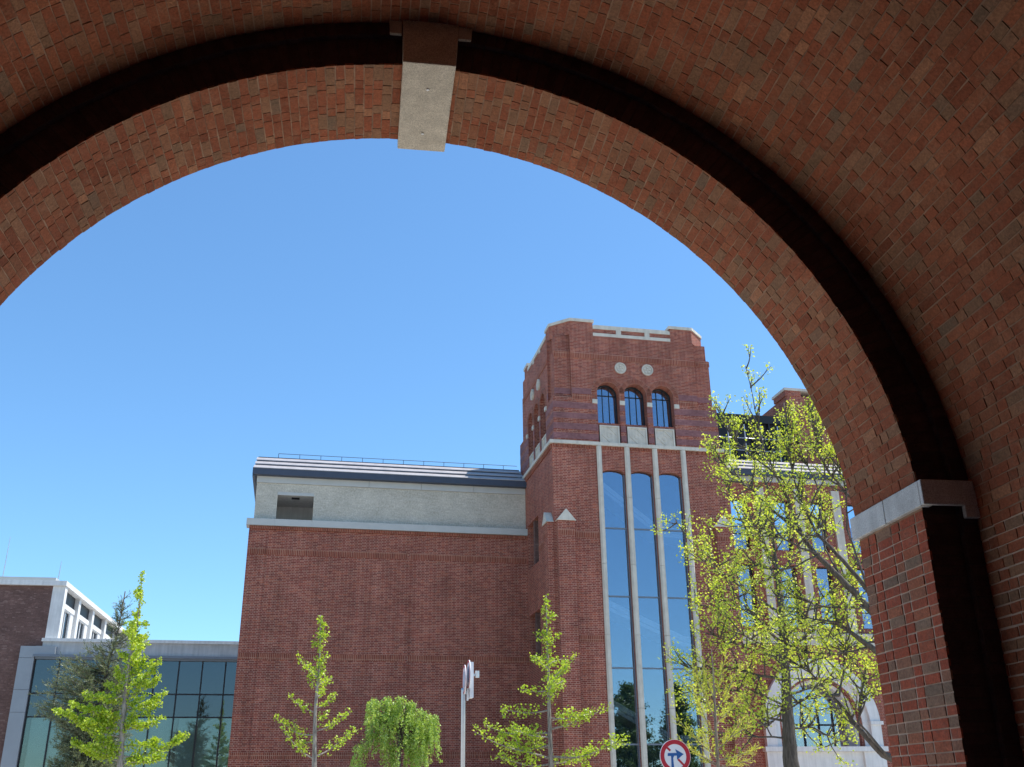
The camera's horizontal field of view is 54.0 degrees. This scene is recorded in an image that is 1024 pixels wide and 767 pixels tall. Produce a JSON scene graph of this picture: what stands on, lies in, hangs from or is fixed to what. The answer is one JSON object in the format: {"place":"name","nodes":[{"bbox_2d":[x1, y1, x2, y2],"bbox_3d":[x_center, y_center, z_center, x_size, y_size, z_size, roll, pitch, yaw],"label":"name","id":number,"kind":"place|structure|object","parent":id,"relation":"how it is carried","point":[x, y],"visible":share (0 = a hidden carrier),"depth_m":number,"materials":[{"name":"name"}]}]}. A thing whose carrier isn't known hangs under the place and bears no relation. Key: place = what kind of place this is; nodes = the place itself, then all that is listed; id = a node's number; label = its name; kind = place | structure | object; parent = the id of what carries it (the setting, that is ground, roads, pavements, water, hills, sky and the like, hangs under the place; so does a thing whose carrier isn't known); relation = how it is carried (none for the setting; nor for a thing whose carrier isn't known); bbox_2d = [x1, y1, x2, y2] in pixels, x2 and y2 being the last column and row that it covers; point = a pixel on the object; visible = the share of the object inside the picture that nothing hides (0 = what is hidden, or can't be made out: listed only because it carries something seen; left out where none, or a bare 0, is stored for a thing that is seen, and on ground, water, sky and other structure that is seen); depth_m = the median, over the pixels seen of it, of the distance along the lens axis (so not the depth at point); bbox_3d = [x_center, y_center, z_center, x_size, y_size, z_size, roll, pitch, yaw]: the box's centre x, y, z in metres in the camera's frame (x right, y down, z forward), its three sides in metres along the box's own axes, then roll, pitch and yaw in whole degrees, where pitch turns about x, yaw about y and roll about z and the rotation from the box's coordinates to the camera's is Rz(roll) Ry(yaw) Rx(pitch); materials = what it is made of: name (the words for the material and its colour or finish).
{"place":"outdoors","nodes":[
{"label":"outdoors","id":0,"kind":"place"},
{"bbox_2d":[228,453,530,766],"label":"brick building","id":1,"kind":"structure","parent":0,"point":[409,582],"depth_m":44.66,"materials":[{"name":"red brick"}]},
{"bbox_2d":[0,138,854,640],"label":"sky","id":2,"kind":"structure","parent":0,"point":[359,298],"materials":[{"name":"blue"}]},
{"bbox_2d":[520,318,754,766],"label":"brick tower","id":3,"kind":"structure","parent":0,"point":[617,424],"depth_m":43.97,"materials":[{"name":"brick"}]},
{"bbox_2d":[533,520,538,564],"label":"side window","id":4,"kind":"structure","parent":3,"relation":"in","point":[535,524],"depth_m":45.73,"materials":[{"name":"brown glass"}]},
{"bbox_2d":[535,612,540,656],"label":"side window","id":5,"kind":"structure","parent":3,"relation":"in","point":[537,615],"depth_m":44.20,"materials":[{"name":"brown glass"}]},
{"bbox_2d":[597,385,617,423],"bbox_3d":[4.226,0.996,45.354,1.026,1.933,0.100,4,-23,-11],"label":"window","id":6,"kind":"structure","parent":3,"relation":"in","point":[608,387],"depth_m":45.48,"materials":[{"name":"brown metal"}]},
{"bbox_2d":[625,387,644,425],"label":"window","id":7,"kind":"structure","parent":3,"relation":"in","point":[635,389],"depth_m":45.72,"materials":[{"name":"brown metal"}]},
{"bbox_2d":[652,389,671,426],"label":"window","id":8,"kind":"structure","parent":3,"relation":"in","point":[655,390],"depth_m":45.95,"materials":[{"name":"brown metal"}]},
{"bbox_2d":[717,387,891,766],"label":"brick hall","id":9,"kind":"structure","parent":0,"point":[873,724],"depth_m":50.47,"materials":[{"name":"brick"}]},
{"bbox_2d":[732,499,749,548],"bbox_3d":[11.438,7.126,50.790,0.900,2.600,0.100,4,-23,-11],"label":"window","id":10,"kind":"structure","parent":9,"relation":"in","point":[732,499],"depth_m":50.55,"materials":[{"name":"brown metal"}]},
{"bbox_2d":[736,565,756,625],"bbox_3d":[11.478,10.429,49.423,0.900,3.050,0.100,4,-23,-11],"label":"window","id":11,"kind":"structure","parent":9,"relation":"in","point":[736,565],"depth_m":49.69,"materials":[{"name":"brown metal"}]},
{"bbox_2d":[773,501,791,550],"bbox_3d":[13.690,7.280,51.229,0.900,2.600,0.100,4,-23,-11],"label":"window","id":12,"kind":"structure","parent":9,"relation":"in","point":[773,501],"depth_m":51.43,"materials":[{"name":"brown metal"}]},
{"bbox_2d":[780,566,800,624],"bbox_3d":[13.730,10.584,49.863,0.900,3.050,0.100,4,-23,-11],"label":"window","id":13,"kind":"structure","parent":9,"relation":"in","point":[780,566],"depth_m":50.25,"materials":[{"name":"brown metal"}]},
{"bbox_2d":[808,503,827,550],"bbox_3d":[15.600,7.412,51.603,0.900,2.600,0.100,4,-23,-11],"label":"window","id":14,"kind":"structure","parent":9,"relation":"in","point":[808,503],"depth_m":51.62,"materials":[{"name":"brown metal"}]},
{"bbox_2d":[795,699,846,745],"bbox_3d":[14.389,16.322,48.385,3.700,2.200,0.060,4,-23,-11],"label":"arched window","id":15,"kind":"structure","parent":9,"relation":"in","point":[819,724],"depth_m":48.44,"materials":[{"name":"brown metal"}]},
{"bbox_2d":[816,567,837,626],"bbox_3d":[15.640,10.715,50.237,0.900,3.050,0.100,4,-23,-11],"label":"window","id":16,"kind":"structure","parent":9,"relation":"in","point":[817,567],"depth_m":50.70,"materials":[{"name":"brown metal"}]},
{"label":"ground","id":17,"kind":"structure","parent":0,"visible":0},
{"bbox_2d":[0,576,127,766],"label":"brown building","id":18,"kind":"structure","parent":17,"relation":"on","point":[34,611],"depth_m":55.72,"materials":[{"name":"brick"}]},
{"bbox_2d":[2,537,10,575],"bbox_3d":[-28.550,9.793,56.778,0.053,2.300,0.060,-15,-26,30],"label":"lightning rod","id":19,"kind":"object","parent":18,"relation":"on","point":[6,558],"visible":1,"depth_m":56.68,"materials":[{"name":"metal"}]},
{"bbox_2d":[60,610,70,637],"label":"window","id":20,"kind":"structure","parent":18,"relation":"in","point":[64,631],"depth_m":58.22,"materials":[{"name":"white paint"}]},
{"bbox_2d":[66,592,75,609],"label":"upper window","id":21,"kind":"structure","parent":18,"relation":"in","point":[70,600],"depth_m":58.80,"materials":[{"name":"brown glass"}]},
{"bbox_2d":[76,620,84,638],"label":"window","id":22,"kind":"structure","parent":18,"relation":"in","point":[80,631],"depth_m":61.65,"materials":[{"name":"white paint"}]},
{"bbox_2d":[80,604,88,619],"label":"upper window","id":23,"kind":"structure","parent":18,"relation":"in","point":[84,611],"depth_m":62.14,"materials":[{"name":"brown glass"}]},
{"bbox_2d":[91,629,97,638],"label":"window","id":24,"kind":"structure","parent":18,"relation":"in","point":[94,634],"depth_m":65.07,"materials":[{"name":"white paint"}]},
{"bbox_2d":[93,615,101,628],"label":"upper window","id":25,"kind":"structure","parent":18,"relation":"in","point":[97,621],"depth_m":65.57,"materials":[{"name":"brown glass"}]},
{"bbox_2d":[106,624,112,636],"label":"upper window","id":26,"kind":"structure","parent":18,"relation":"in","point":[107,631],"depth_m":68.76,"materials":[{"name":"black glass"}]},
{"bbox_2d":[27,590,138,766],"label":"conifer tree","id":27,"kind":"object","parent":17,"relation":"on","point":[76,757],"visible":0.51,"depth_m":35.62,"materials":[{"name":"green plant"}]},
{"bbox_2d":[0,638,238,766],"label":"glass building","id":28,"kind":"structure","parent":17,"relation":"on","point":[198,678],"depth_m":54.78,"materials":[{"name":"grey glass"}]},
{"bbox_2d":[51,570,189,766],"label":"ginkgo tree","id":29,"kind":"object","parent":17,"relation":"on","point":[102,721],"visible":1,"depth_m":32.54,"materials":[{"name":"green plant"}]},
{"bbox_2d":[273,615,361,766],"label":"ginkgo tree","id":30,"kind":"object","parent":17,"relation":"on","point":[318,675],"visible":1,"depth_m":28.21,"materials":[{"name":"green plant"}]},
{"bbox_2d":[349,696,442,766],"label":"weeping tree","id":31,"kind":"object","parent":17,"relation":"on","point":[390,719],"visible":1,"depth_m":35.67,"materials":[{"name":"green plant"}]},
{"bbox_2d":[461,660,478,766],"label":"street lamp","id":32,"kind":"object","parent":17,"relation":"on","point":[468,677],"visible":1,"depth_m":21.29,"materials":[{"name":"metal"}]},
{"bbox_2d":[0,0,1023,766],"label":"gatehouse","id":33,"kind":"object","parent":17,"relation":"on","point":[830,192],"visible":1,"depth_m":6.98,"materials":[{"name":"brick"}]},
{"bbox_2d":[472,593,629,766],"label":"ginkgo tree","id":34,"kind":"object","parent":17,"relation":"on","point":[550,686],"visible":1,"depth_m":23.40,"materials":[{"name":"green plant"}]},
{"bbox_2d":[660,739,690,766],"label":"traffic sign","id":35,"kind":"object","parent":17,"relation":"on","point":[674,753],"visible":1,"depth_m":18.79,"materials":[{"name":"metal"}]},
{"bbox_2d":[667,647,763,766],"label":"larch sapling","id":36,"kind":"object","parent":17,"relation":"on","point":[716,756],"visible":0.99,"depth_m":20.70,"materials":[{"name":"green plant"}]},
{"bbox_2d":[650,433,877,766],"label":"maple tree","id":37,"kind":"object","parent":17,"relation":"on","point":[790,752],"visible":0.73,"depth_m":23.01,"materials":[{"name":"green plant"}]},
{"bbox_2d":[699,344,891,761],"bbox_3d":[5.709,3.919,18.678,3.832,10.115,2.400,4,-23,-11],"label":"plane tree","id":38,"kind":"object","parent":17,"relation":"on","point":[786,489],"visible":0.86,"depth_m":18.69,"materials":[{"name":"green plant"}]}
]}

